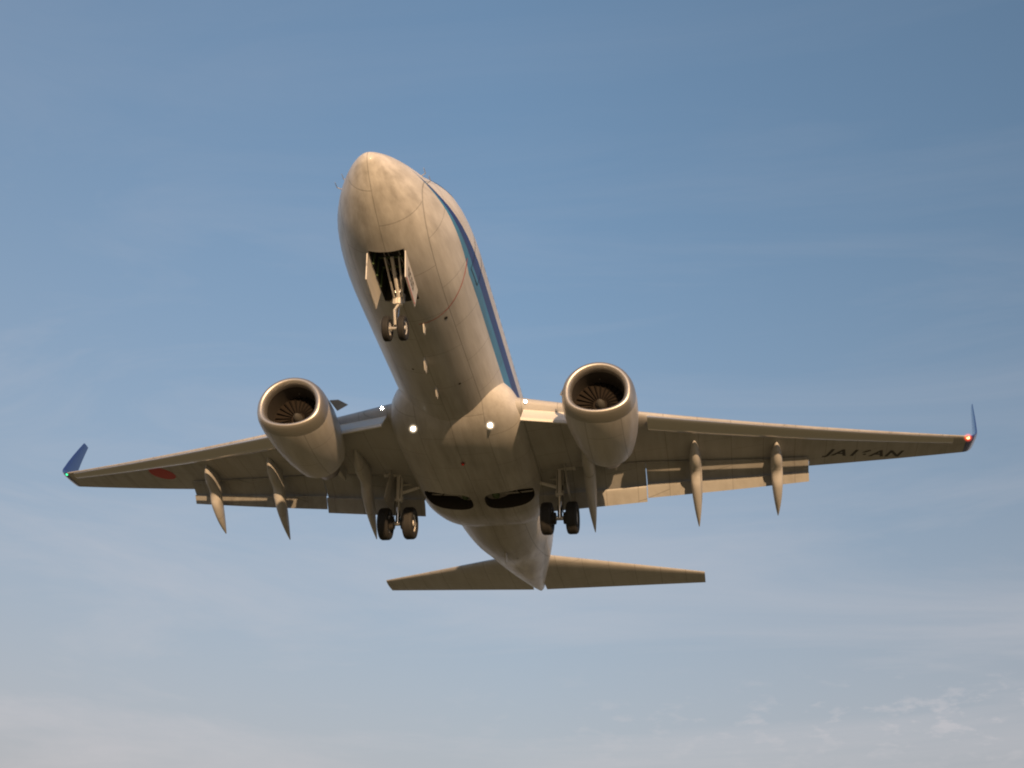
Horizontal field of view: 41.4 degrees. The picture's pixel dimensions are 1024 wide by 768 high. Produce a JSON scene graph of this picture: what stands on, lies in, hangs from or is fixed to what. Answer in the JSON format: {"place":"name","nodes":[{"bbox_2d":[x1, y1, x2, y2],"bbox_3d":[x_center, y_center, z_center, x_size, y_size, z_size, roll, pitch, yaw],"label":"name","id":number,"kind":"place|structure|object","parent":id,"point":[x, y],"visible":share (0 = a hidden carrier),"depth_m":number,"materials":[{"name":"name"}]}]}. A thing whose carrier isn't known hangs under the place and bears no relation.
{"place":"outdoors","nodes":[
{"label":"outdoors","id":0,"kind":"place"},
{"bbox_2d":[0,0,1023,767],"label":"sky","id":1,"kind":"structure","parent":0,"point":[791,212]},
{"bbox_2d":[62,152,976,590],"bbox_3d":[0.001,2.006,52.891,28.299,11.570,30.394,18,-32,-28],"label":"airplane","id":2,"kind":"object","parent":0,"point":[480,448],"visible":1,"depth_m":45.32,"materials":[{"name":"grey metal"}]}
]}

